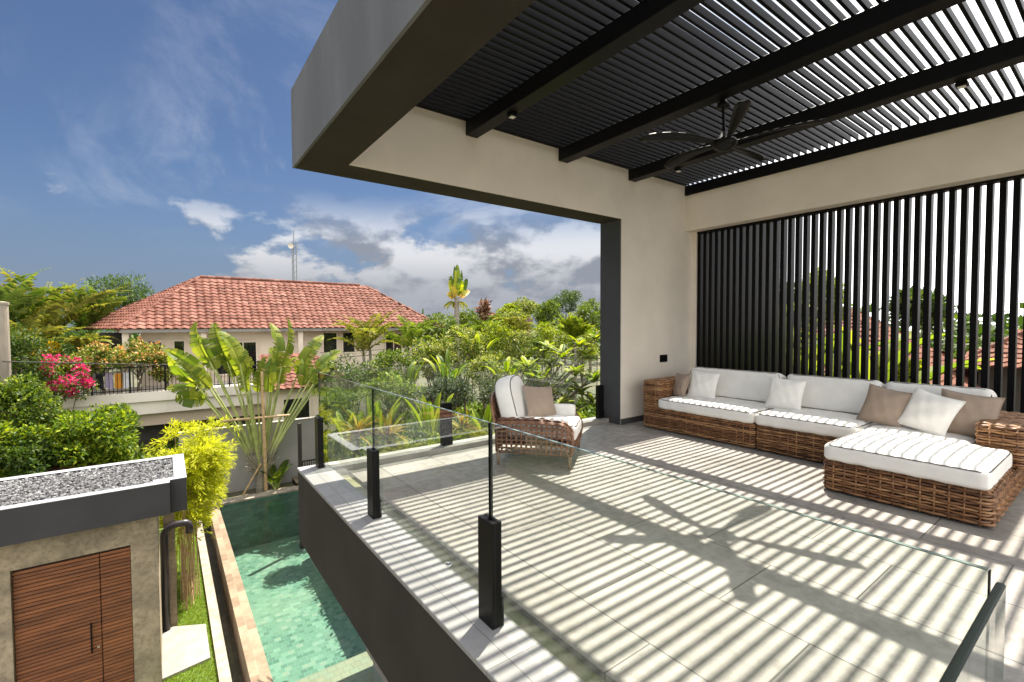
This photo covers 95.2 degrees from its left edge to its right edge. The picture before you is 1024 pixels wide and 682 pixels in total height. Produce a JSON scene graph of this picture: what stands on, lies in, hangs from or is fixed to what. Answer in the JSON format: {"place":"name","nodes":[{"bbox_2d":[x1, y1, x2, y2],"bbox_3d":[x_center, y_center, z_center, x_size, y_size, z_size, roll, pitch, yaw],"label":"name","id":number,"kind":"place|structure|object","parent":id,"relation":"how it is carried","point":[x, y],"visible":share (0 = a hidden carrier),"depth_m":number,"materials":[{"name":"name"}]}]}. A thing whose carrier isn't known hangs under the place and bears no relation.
{"place":"outdoors","nodes":[
{"label":"outdoors","id":0,"kind":"place"},
{"bbox_2d":[159,528,218,681],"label":"lawn","id":1,"kind":"structure","parent":0,"point":[210,663],"depth_m":7.48,"materials":[{"name":"green plant"}]},
{"bbox_2d":[0,454,186,681],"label":"gatehouse","id":2,"kind":"object","parent":1,"relation":"on","point":[80,586],"visible":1,"depth_m":5.70,"materials":[{"name":"beige concrete"}]},
{"bbox_2d":[12,552,103,681],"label":"door","id":3,"kind":"structure","parent":2,"relation":"in","point":[57,605],"depth_m":5.58,"materials":[{"name":"brown wood"}]},
{"bbox_2d":[160,519,192,631],"bbox_3d":[-5.184,3.627,7.261,0.424,1.692,0.104,-2,2,-36],"label":"downpipe","id":4,"kind":"object","parent":2,"relation":"attached to","point":[164,565],"visible":1,"depth_m":7.14,"materials":[{"name":"metal"}]},
{"bbox_2d":[162,624,209,680],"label":"paver","id":5,"kind":"object","parent":1,"relation":"on","point":[175,653],"visible":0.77,"depth_m":6.77,"materials":[{"name":"white stone"}]},
{"bbox_2d":[141,414,239,610],"bbox_3d":[-5.916,2.836,8.658,1.606,3.214,2.900,-2,2,-36],"label":"golden bamboo","id":6,"kind":"object","parent":1,"relation":"on","point":[205,465],"visible":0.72,"depth_m":8.07,"materials":[{"name":"yellow plant"}]},
{"bbox_2d":[0,0,1023,333],"label":"sky","id":7,"kind":"structure","parent":0,"point":[152,138],"materials":[{"name":"blue"}]},
{"bbox_2d":[40,330,992,681],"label":"ground","id":8,"kind":"structure","parent":0,"point":[424,380],"depth_m":42.67,"materials":[{"name":"soil"}]},
{"bbox_2d":[0,301,11,385],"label":"wall","id":9,"kind":"structure","parent":8,"relation":"on","point":[5,367],"depth_m":9.61,"materials":[{"name":"paint"}]},
{"bbox_2d":[0,371,64,436],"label":"shrub","id":10,"kind":"object","parent":8,"relation":"on","point":[15,391],"visible":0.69,"depth_m":8.54,"materials":[{"name":"green plant"}]},
{"bbox_2d":[0,433,68,477],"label":"shrub","id":11,"kind":"object","parent":8,"relation":"on","point":[21,451],"visible":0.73,"depth_m":7.73,"materials":[{"name":"green plant"}]},
{"bbox_2d":[9,325,60,405],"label":"shrub","id":12,"kind":"object","parent":8,"relation":"on","point":[23,346],"visible":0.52,"depth_m":13.31,"materials":[{"name":"green plant"}]},
{"bbox_2d":[11,328,66,412],"bbox_3d":[-15.477,1.890,15.305,1.421,4.750,1.333,0,2,8],"label":"flowering shrub","id":13,"kind":"object","parent":8,"relation":"on","point":[58,345],"visible":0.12,"depth_m":15.36,"materials":[{"name":"green plant"}]},
{"bbox_2d":[0,267,91,329],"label":"palm tree","id":14,"kind":"object","parent":8,"relation":"on","point":[19,310],"visible":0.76,"depth_m":14.62,"materials":[{"name":"green plant"}]},
{"bbox_2d":[9,302,83,370],"bbox_3d":[-14.995,1.499,14.279,2.944,5.590,2.392,-1,2,-15],"label":"palm tree","id":15,"kind":"object","parent":8,"relation":"on","point":[26,321],"visible":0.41,"depth_m":14.61,"materials":[{"name":"green plant"}]},
{"bbox_2d":[24,351,99,415],"bbox_3d":[-13.685,2.309,14.267,1.842,3.961,1.674,0,2,19],"label":"bougainvillea","id":16,"kind":"object","parent":8,"relation":"on","point":[62,387],"visible":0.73,"depth_m":14.19,"materials":[{"name":"pink plant"}]},
{"bbox_2d":[11,320,112,384],"bbox_3d":[-23.599,1.365,23.482,6.504,5.325,6.056,-2,2,-36],"label":"tree","id":17,"kind":"object","parent":8,"relation":"on","point":[69,349],"visible":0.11,"depth_m":23.49,"materials":[{"name":"green plant"}]},
{"bbox_2d":[0,266,130,417],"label":"palm tree","id":18,"kind":"object","parent":8,"relation":"on","point":[55,313],"visible":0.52,"depth_m":16.45,"materials":[{"name":"green plant"}]},
{"bbox_2d":[0,401,143,477],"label":"hedge","id":19,"kind":"object","parent":8,"relation":"on","point":[105,435],"visible":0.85,"depth_m":8.42,"materials":[{"name":"green plant"}]},
{"bbox_2d":[44,278,139,389],"bbox_3d":[-16.508,0.787,18.243,3.663,6.763,3.195,-2,2,-36],"label":"palm tree","id":20,"kind":"object","parent":8,"relation":"on","point":[93,315],"visible":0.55,"depth_m":17.99,"materials":[{"name":"green plant"}]},
{"bbox_2d":[80,271,154,387],"bbox_3d":[-23.106,-0.161,27.752,3.935,8.080,3.536,-2,2,-36],"label":"tree","id":21,"kind":"object","parent":8,"relation":"on","point":[131,299],"visible":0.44,"depth_m":27.47,"materials":[{"name":"green plant"}]},
{"bbox_2d":[197,520,231,681],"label":"kerb","id":22,"kind":"structure","parent":8,"relation":"on","point":[222,666],"depth_m":7.48,"materials":[{"name":"white concrete"}]},
{"bbox_2d":[49,275,443,457],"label":"neighbour house","id":23,"kind":"structure","parent":8,"relation":"on","point":[244,312],"depth_m":18.86,"materials":[{"name":"red ceramic"}]},
{"bbox_2d":[49,333,119,392],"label":"potted palm","id":24,"kind":"object","parent":23,"relation":"on","point":[80,341],"visible":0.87,"depth_m":15.60,"materials":[{"name":"green plant"}]},
{"bbox_2d":[71,340,129,393],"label":"bougainvillea","id":25,"kind":"object","parent":23,"relation":"on","point":[93,351],"visible":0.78,"depth_m":15.30,"materials":[{"name":"orange plant"}]},
{"bbox_2d":[109,336,165,390],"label":"bougainvillea","id":26,"kind":"object","parent":23,"relation":"on","point":[143,356],"visible":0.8,"depth_m":16.09,"materials":[{"name":"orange plant"}]},
{"bbox_2d":[141,350,179,386],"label":"bougainvillea","id":27,"kind":"object","parent":23,"relation":"on","point":[168,371],"visible":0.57,"depth_m":16.25,"materials":[{"name":"plant"}]},
{"bbox_2d":[214,340,257,375],"bbox_3d":[-11.212,0.690,19.062,1.540,1.390,0.058,-2,2,-36],"label":"window","id":28,"kind":"structure","parent":23,"relation":"in","point":[251,346],"depth_m":19.36,"materials":[{"name":"black glass"}]},
{"bbox_2d":[322,331,337,353],"bbox_3d":[-8.252,0.067,21.234,0.710,1.010,0.058,-2,2,-36],"label":"window","id":29,"kind":"structure","parent":23,"relation":"in","point":[331,344],"depth_m":21.23,"materials":[{"name":"black glass"}]},
{"bbox_2d":[178,416,314,493],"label":"boundary wall","id":30,"kind":"structure","parent":8,"relation":"on","point":[240,478],"depth_m":13.15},
{"bbox_2d":[201,481,297,504],"bbox_3d":[-6.824,4.202,12.630,3.250,0.320,0.590,-2,2,-36],"label":"planting bed","id":31,"kind":"object","parent":8,"relation":"on","point":[251,491],"depth_m":12.57,"materials":[{"name":"soil"}]},
{"bbox_2d":[164,318,340,492],"bbox_3d":[-6.712,1.708,12.708,4.346,4.664,1.378,-2,2,-36],"label":"fan palm","id":32,"kind":"object","parent":31,"relation":"on","point":[221,352],"visible":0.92,"depth_m":12.34,"materials":[{"name":"green plant"}]},
{"bbox_2d":[220,372,289,495],"bbox_3d":[-6.779,2.437,12.349,1.674,3.233,0.156,-2,2,-36],"label":"bamboo prop","id":33,"kind":"object","parent":31,"relation":"on","point":[263,417],"visible":0.86,"depth_m":12.41,"materials":[{"name":"brown wood"}]},
{"bbox_2d":[258,459,292,489],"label":"banana plant","id":34,"kind":"object","parent":31,"relation":"on","point":[275,475],"visible":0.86,"depth_m":12.80,"materials":[{"name":"green plant"}]},
{"bbox_2d":[54,384,488,462],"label":"undergrowth","id":35,"kind":"object","parent":8,"relation":"on","point":[333,442],"visible":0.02,"depth_m":16.59,"materials":[{"name":"green plant"}]},
{"bbox_2d":[203,485,372,681],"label":"swimming pool","id":36,"kind":"structure","parent":8,"relation":"in","point":[289,620],"depth_m":9.24,"materials":[{"name":"green tile"}]},
{"bbox_2d":[204,527,242,681],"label":"overflow channel","id":37,"kind":"object","parent":36,"relation":"attached to","point":[232,654],"visible":0.67,"depth_m":7.88,"materials":[{"name":"tile"}]},
{"bbox_2d":[257,353,343,444],"bbox_3d":[-8.491,2.293,18.983,3.409,3.631,3.104,-2,2,-36],"label":"house annex","id":38,"kind":"object","parent":8,"relation":"on","point":[310,407],"visible":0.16,"depth_m":17.88,"materials":[{"name":"beige paint"}]},
{"bbox_2d":[281,395,310,419],"bbox_3d":[-8.213,2.644,17.856,1.040,1.040,0.058,-2,2,-36],"label":"window","id":39,"kind":"structure","parent":38,"relation":"in","point":[306,410],"depth_m":17.92,"materials":[{"name":"black glass"}]},
{"bbox_2d":[315,353,377,423],"bbox_3d":[-4.820,2.279,13.889,2.115,3.978,1.797,-2,2,-36],"label":"shrub","id":40,"kind":"object","parent":8,"relation":"on","point":[349,375],"visible":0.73,"depth_m":13.53,"materials":[{"name":"green plant"}]},
{"bbox_2d":[325,309,410,416],"bbox_3d":[-5.290,1.465,17.320,3.202,5.377,3.079,-2,2,-36],"label":"palm tree","id":41,"kind":"object","parent":8,"relation":"on","point":[365,337],"visible":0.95,"depth_m":17.02,"materials":[{"name":"green plant"}]},
{"bbox_2d":[367,348,423,422],"bbox_3d":[-3.513,2.225,14.307,1.686,4.041,1.655,-1,2,-9],"label":"shrub","id":42,"kind":"object","parent":8,"relation":"on","point":[390,357],"visible":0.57,"depth_m":14.28,"materials":[{"name":"green plant"}]},
{"bbox_2d":[376,315,447,421],"bbox_3d":[-3.954,1.519,18.610,2.862,5.176,3.286,0,2,-5],"label":"palm tree","id":43,"kind":"object","parent":8,"relation":"on","point":[409,333],"visible":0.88,"depth_m":18.40,"materials":[{"name":"green plant"}]},
{"bbox_2d":[409,330,456,404],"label":"shrub","id":44,"kind":"object","parent":8,"relation":"on","point":[429,349],"visible":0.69,"depth_m":15.41,"materials":[{"name":"green plant"}]},
{"bbox_2d":[419,311,458,380],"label":"tree","id":45,"kind":"object","parent":8,"relation":"on","point":[440,315],"visible":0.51,"depth_m":20.34,"materials":[{"name":"green plant"}]},
{"bbox_2d":[443,265,469,395],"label":"tufted palm","id":46,"kind":"object","parent":8,"relation":"on","point":[457,285],"visible":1,"depth_m":26.23,"materials":[{"name":"green plant"}]},
{"bbox_2d":[439,325,487,410],"bbox_3d":[-1.774,1.735,17.253,1.893,4.816,1.815,0,2,20],"label":"shrub","id":47,"kind":"object","parent":8,"relation":"on","point":[470,346],"visible":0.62,"depth_m":16.99,"materials":[{"name":"green plant"}]},
{"bbox_2d":[339,399,595,459],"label":"garden terrace","id":48,"kind":"structure","parent":8,"relation":"on","point":[343,455],"depth_m":11.85,"materials":[{"name":"soil"}]},
{"bbox_2d":[316,387,362,435],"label":"shrub","id":49,"kind":"object","parent":48,"relation":"on","point":[333,406],"visible":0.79,"depth_m":11.82,"materials":[{"name":"green plant"}]},
{"bbox_2d":[357,370,421,425],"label":"shrub","id":50,"kind":"object","parent":48,"relation":"on","point":[400,390],"visible":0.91,"depth_m":11.94,"materials":[{"name":"green plant"}]},
{"bbox_2d":[413,372,478,417],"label":"shrub","id":51,"kind":"object","parent":48,"relation":"on","point":[461,389],"visible":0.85,"depth_m":11.70,"materials":[{"name":"green plant"}]},
{"bbox_2d":[331,396,595,461],"bbox_3d":[0.310,1.900,11.375,10.274,1.291,7.206,-2,2,-36],"label":"ground cover","id":52,"kind":"object","parent":48,"relation":"on","point":[588,411],"visible":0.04,"depth_m":11.43,"materials":[{"name":"green plant"}]},
{"bbox_2d":[330,411,370,457],"bbox_3d":[-2.934,1.689,8.621,0.806,0.895,0.706,0,2,-3],"label":"heliconia","id":53,"kind":"object","parent":52,"relation":"on","point":[341,419],"visible":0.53,"depth_m":8.58,"materials":[{"name":"green plant"}]},
{"bbox_2d":[347,396,406,450],"bbox_3d":[-2.435,1.589,8.634,1.072,1.092,0.851,-2,2,-36],"label":"heliconia","id":54,"kind":"object","parent":52,"relation":"on","point":[378,406],"visible":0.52,"depth_m":8.72,"materials":[{"name":"green plant"}]},
{"bbox_2d":[402,392,459,443],"bbox_3d":[-1.597,1.571,9.111,1.130,1.089,0.657,-1,2,-23],"label":"heliconia","id":55,"kind":"object","parent":52,"relation":"on","point":[431,415],"visible":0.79,"depth_m":9.02,"materials":[{"name":"green plant"}]},
{"bbox_2d":[423,349,471,387],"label":"tropical plant","id":56,"kind":"object","parent":52,"relation":"on","point":[441,361],"visible":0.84,"depth_m":13.78,"materials":[{"name":"green plant"}]},
{"bbox_3d":[0.367,2.372,7.965,7.050,0.270,1.750,-2,2,-36],"label":"planter","id":57,"kind":"object","parent":52,"relation":"on","visible":0},
{"bbox_2d":[324,403,387,455],"bbox_3d":[-2.268,1.578,6.728,0.862,1.420,0.834,1,2,22],"label":"croton","id":58,"kind":"object","parent":57,"relation":"in","point":[359,427],"visible":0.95,"depth_m":6.71,"materials":[{"name":"brown plant"}]},
{"bbox_2d":[360,409,411,450],"bbox_3d":[-1.877,1.632,6.944,0.820,1.293,0.766,0,2,-6],"label":"croton","id":59,"kind":"object","parent":57,"relation":"in","point":[389,429],"visible":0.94,"depth_m":6.88,"materials":[{"name":"green plant"}]},
{"bbox_2d":[364,434,429,452],"bbox_3d":[-1.643,1.816,6.764,0.943,0.936,1.076,-2,2,-36],"label":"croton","id":60,"kind":"object","parent":57,"relation":"in","point":[400,446],"visible":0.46,"depth_m":6.66,"materials":[{"name":"green plant"}]},
{"bbox_2d":[461,350,517,395],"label":"shrub","id":61,"kind":"object","parent":48,"relation":"on","point":[482,371],"visible":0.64,"depth_m":14.87,"materials":[{"name":"green plant"}]},
{"bbox_2d":[473,373,537,407],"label":"shrub","id":62,"kind":"object","parent":48,"relation":"on","point":[488,389],"visible":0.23,"depth_m":12.27,"materials":[{"name":"green plant"}]},
{"bbox_2d":[525,336,552,381],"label":"shrub","id":63,"kind":"object","parent":48,"relation":"on","point":[534,354],"visible":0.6,"depth_m":16.21,"materials":[{"name":"green plant"}]},
{"bbox_2d":[527,371,577,403],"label":"shrub","id":64,"kind":"object","parent":48,"relation":"on","point":[556,397],"visible":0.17,"depth_m":13.17,"materials":[{"name":"green plant"}]},
{"bbox_2d":[512,330,599,410],"bbox_3d":[0.869,1.122,9.673,3.554,2.772,1.530,-2,2,-36],"label":"frangipani","id":65,"kind":"object","parent":48,"relation":"on","point":[592,377],"visible":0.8,"depth_m":9.79,"materials":[{"name":"green plant"}]},
{"bbox_2d":[555,312,595,403],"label":"spiky palm","id":66,"kind":"object","parent":48,"relation":"on","point":[575,326],"visible":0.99,"depth_m":15.61,"materials":[{"name":"green plant"}]},
{"bbox_2d":[568,325,599,397],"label":"shrub","id":67,"kind":"object","parent":48,"relation":"on","point":[585,350],"visible":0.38,"depth_m":17.38,"materials":[{"name":"green plant"}]},
{"bbox_2d":[462,308,505,408],"bbox_3d":[-1.222,1.343,19.498,2.152,5.444,2.572,0,2,-2],"label":"palm tree","id":68,"kind":"object","parent":8,"relation":"on","point":[478,325],"visible":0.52,"depth_m":19.42,"materials":[{"name":"green plant"}]},
{"bbox_2d":[474,319,519,380],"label":"tree","id":69,"kind":"object","parent":8,"relation":"on","point":[491,333],"visible":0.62,"depth_m":17.91,"materials":[{"name":"green plant"}]},
{"bbox_2d":[483,316,537,354],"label":"palm tree","id":70,"kind":"object","parent":8,"relation":"on","point":[522,325],"visible":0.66,"depth_m":18.99,"materials":[{"name":"green plant"}]},
{"bbox_2d":[15,302,1023,369],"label":"woods","id":71,"kind":"object","parent":8,"relation":"on","point":[993,319],"visible":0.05,"depth_m":47.50,"materials":[{"name":"green plant"}]},
{"bbox_2d":[502,329,537,380],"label":"tree","id":72,"kind":"object","parent":8,"relation":"on","point":[514,340],"visible":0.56,"depth_m":17.44,"materials":[{"name":"green plant"}]},
{"bbox_2d":[511,296,538,356],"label":"tree","id":73,"kind":"object","parent":8,"relation":"on","point":[529,306],"visible":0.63,"depth_m":50.16,"materials":[{"name":"green plant"}]},
{"bbox_2d":[532,298,566,375],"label":"tree","id":74,"kind":"object","parent":8,"relation":"on","point":[546,310],"visible":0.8,"depth_m":41.74,"materials":[{"name":"green plant"}]},
{"bbox_2d":[528,319,572,396],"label":"tree","id":75,"kind":"object","parent":8,"relation":"on","point":[544,330],"visible":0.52,"depth_m":17.59,"materials":[{"name":"green plant"}]},
{"bbox_2d":[548,289,584,361],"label":"tree","id":76,"kind":"object","parent":8,"relation":"on","point":[571,298],"visible":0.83,"depth_m":59.25,"materials":[{"name":"green plant"}]},
{"bbox_2d":[571,298,599,370],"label":"tree","id":77,"kind":"object","parent":8,"relation":"on","point":[585,313],"visible":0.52,"depth_m":41.76,"materials":[{"name":"green plant"}]},
{"bbox_2d":[793,326,993,383],"bbox_3d":[6.232,2.065,8.246,2.956,4.678,3.209,-2,2,-36],"label":"banana plant","id":78,"kind":"object","parent":8,"relation":"on","point":[942,366],"visible":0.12,"depth_m":7.92,"materials":[{"name":"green plant"}]},
{"bbox_2d":[817,307,979,387],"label":"tiled house","id":79,"kind":"structure","parent":8,"relation":"on","point":[942,363],"depth_m":13.61,"materials":[{"name":"brown ceramic"}]},
{"bbox_2d":[889,286,957,337],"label":"tree","id":80,"kind":"object","parent":8,"relation":"on","point":[932,309],"visible":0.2,"depth_m":18.10,"materials":[{"name":"green plant"}]},
{"bbox_2d":[953,329,1022,412],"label":"tiled house","id":81,"kind":"structure","parent":8,"relation":"on","point":[1005,370],"depth_m":12.51,"materials":[{"name":"red tile"}]},
{"bbox_2d":[291,0,1023,681],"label":"villa terrace","id":82,"kind":"structure","parent":0,"point":[371,74],"depth_m":4.88,"materials":[{"name":"grey paint"}]},
{"bbox_2d":[315,416,324,467],"bbox_3d":[-1.968,1.034,4.797,0.069,0.509,0.120,-2,2,-36],"label":"balustrade post","id":83,"kind":"object","parent":82,"relation":"on","point":[319,451],"visible":1,"depth_m":4.75,"materials":[{"name":"black metal"}]},
{"bbox_2d":[367,447,381,518],"bbox_3d":[-1.043,1.072,3.541,0.069,0.509,0.120,-2,2,-36],"label":"balustrade post","id":84,"kind":"object","parent":82,"relation":"on","point":[374,505],"visible":0.98,"depth_m":3.50,"materials":[{"name":"black metal"}]},
{"bbox_2d":[373,388,490,519],"bbox_3d":[-0.573,0.852,2.898,0.012,0.960,1.568,-2,2,-36],"label":"glass panel","id":85,"kind":"object","parent":82,"relation":"on","point":[447,410],"visible":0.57,"depth_m":2.42,"materials":[{"name":"clear glass"}]},
{"bbox_2d":[440,402,452,445],"bbox_3d":[-0.793,1.001,5.663,0.140,0.509,0.064,-2,2,-36],"label":"balustrade post","id":86,"kind":"object","parent":82,"relation":"on","point":[446,436],"visible":1,"depth_m":5.64,"materials":[{"name":"black metal"}]},
{"bbox_2d":[341,474,605,681],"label":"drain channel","id":87,"kind":"object","parent":82,"relation":"on","point":[570,661],"visible":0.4,"depth_m":2.49,"materials":[{"name":"grey metal"}]},
{"bbox_2d":[478,513,503,629],"bbox_3d":[-0.102,1.111,2.270,0.069,0.509,0.125,-2,2,-36],"label":"balustrade post","id":88,"kind":"object","parent":82,"relation":"on","point":[491,605],"visible":1,"depth_m":2.23,"materials":[{"name":"black metal"}]},
{"bbox_2d":[596,385,603,418],"bbox_3d":[1.365,0.940,7.259,0.130,0.509,0.064,-2,2,-36],"label":"balustrade post","id":89,"kind":"object","parent":82,"relation":"on","point":[599,401],"visible":1,"depth_m":7.23,"materials":[{"name":"black metal"}]},
{"bbox_2d":[348,421,1023,681],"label":"terrace floor","id":90,"kind":"structure","parent":82,"relation":"on","point":[614,571],"depth_m":2.99,"materials":[{"name":"grey tile"}]},
{"bbox_2d":[490,375,582,469],"bbox_3d":[0.279,0.859,5.343,0.974,0.926,0.881,0,2,15],"label":"rattan armchair","id":91,"kind":"object","parent":90,"relation":"on","point":[509,409],"visible":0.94,"depth_m":5.02,"materials":[{"name":"brown wicker"}]},
{"bbox_2d":[522,385,556,416],"bbox_3d":[0.330,0.715,5.429,0.447,0.412,0.205,-1,2,-30],"label":"throw pillow","id":92,"kind":"object","parent":91,"relation":"on","point":[540,401],"visible":0.81,"depth_m":5.38,"materials":[{"name":"beige fabric"}]},
{"bbox_2d":[643,367,786,447],"bbox_3d":[2.854,0.829,6.566,1.166,0.853,1.676,-2,2,-36],"label":"wicker sofa section","id":93,"kind":"object","parent":90,"relation":"on","point":[731,409],"visible":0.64,"depth_m":6.28,"materials":[{"name":"white fabric"}]},
{"bbox_2d":[673,373,689,396],"bbox_3d":[2.454,0.650,6.833,0.184,0.383,0.390,-1,2,-14],"label":"throw pillow","id":94,"kind":"object","parent":93,"relation":"on","point":[681,384],"visible":0.82,"depth_m":6.72,"materials":[{"name":"beige fabric"}]},
{"bbox_2d":[687,370,719,397],"bbox_3d":[2.699,0.631,6.609,0.190,0.419,0.424,-2,2,-36],"label":"throw pillow","id":95,"kind":"object","parent":93,"relation":"on","point":[703,384],"visible":0.87,"depth_m":6.55,"materials":[{"name":"white fabric"}]},
{"bbox_2d":[755,374,884,462],"bbox_3d":[3.649,0.862,5.493,1.167,0.852,1.058,-2,2,-36],"label":"wicker sofa section","id":96,"kind":"object","parent":90,"relation":"on","point":[831,407],"visible":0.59,"depth_m":5.33,"materials":[{"name":"white fabric"}]},
{"bbox_2d":[764,376,806,409],"bbox_3d":[3.343,0.653,5.730,0.198,0.413,0.414,-2,2,-36],"label":"throw pillow","id":97,"kind":"object","parent":96,"relation":"on","point":[785,394],"visible":0.94,"depth_m":5.68,"materials":[{"name":"white fabric"}]},
{"bbox_2d":[823,382,1023,526],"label":"wicker chaise section","id":98,"kind":"object","parent":90,"relation":"on","point":[979,481],"visible":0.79,"depth_m":3.88,"materials":[{"name":"brown wicker"}]},
{"bbox_2d":[856,384,912,426],"bbox_3d":[3.884,0.684,4.868,0.213,0.442,0.485,-2,2,-36],"label":"throw pillow","id":99,"kind":"object","parent":98,"relation":"on","point":[884,406],"visible":0.86,"depth_m":4.83,"materials":[{"name":"beige fabric"}]},
{"bbox_2d":[898,387,965,435],"bbox_3d":[4.044,0.695,4.538,0.210,0.462,0.492,-1,2,-21],"label":"throw pillow","id":100,"kind":"object","parent":98,"relation":"on","point":[929,412],"visible":0.97,"depth_m":4.48,"materials":[{"name":"white fabric"}]},
{"bbox_2d":[941,388,1004,438],"bbox_3d":[4.295,0.698,4.413,0.196,0.451,0.470,-2,2,-36],"label":"throw pillow","id":101,"kind":"object","parent":98,"relation":"on","point":[974,409],"visible":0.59,"depth_m":4.35,"materials":[{"name":"beige fabric"}]},
{"bbox_2d":[416,0,1023,195],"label":"louvred pergola","id":102,"kind":"object","parent":82,"relation":"on","point":[612,82],"visible":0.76,"depth_m":4.42,"materials":[{"name":"black metal"}]},
{"bbox_2d":[639,99,828,168],"bbox_3d":[2.115,-2.094,4.599,1.559,0.475,1.609,-2,2,-36],"label":"ceiling fan","id":103,"kind":"object","parent":102,"relation":"hanging from","point":[725,141],"visible":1,"depth_m":4.50,"materials":[{"name":"black metal"}]},
{"bbox_2d":[490,423,990,596],"bbox_3d":[0.404,0.891,1.579,0.012,0.960,1.689,-2,2,-36],"label":"glass panel","id":104,"kind":"object","parent":82,"relation":"on","point":[804,515],"visible":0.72,"depth_m":1.24,"materials":[{"name":"clear glass"}]},
{"bbox_2d":[697,174,1023,412],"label":"slat screen","id":105,"kind":"object","parent":82,"relation":"attached to","point":[746,321],"visible":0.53,"depth_m":6.15,"materials":[{"name":"black metal"}]},
{"bbox_2d":[939,582,1005,681],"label":"handrail","id":106,"kind":"object","parent":82,"relation":"attached to","point":[991,613],"visible":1,"depth_m":0.76,"materials":[{"name":"black metal"}]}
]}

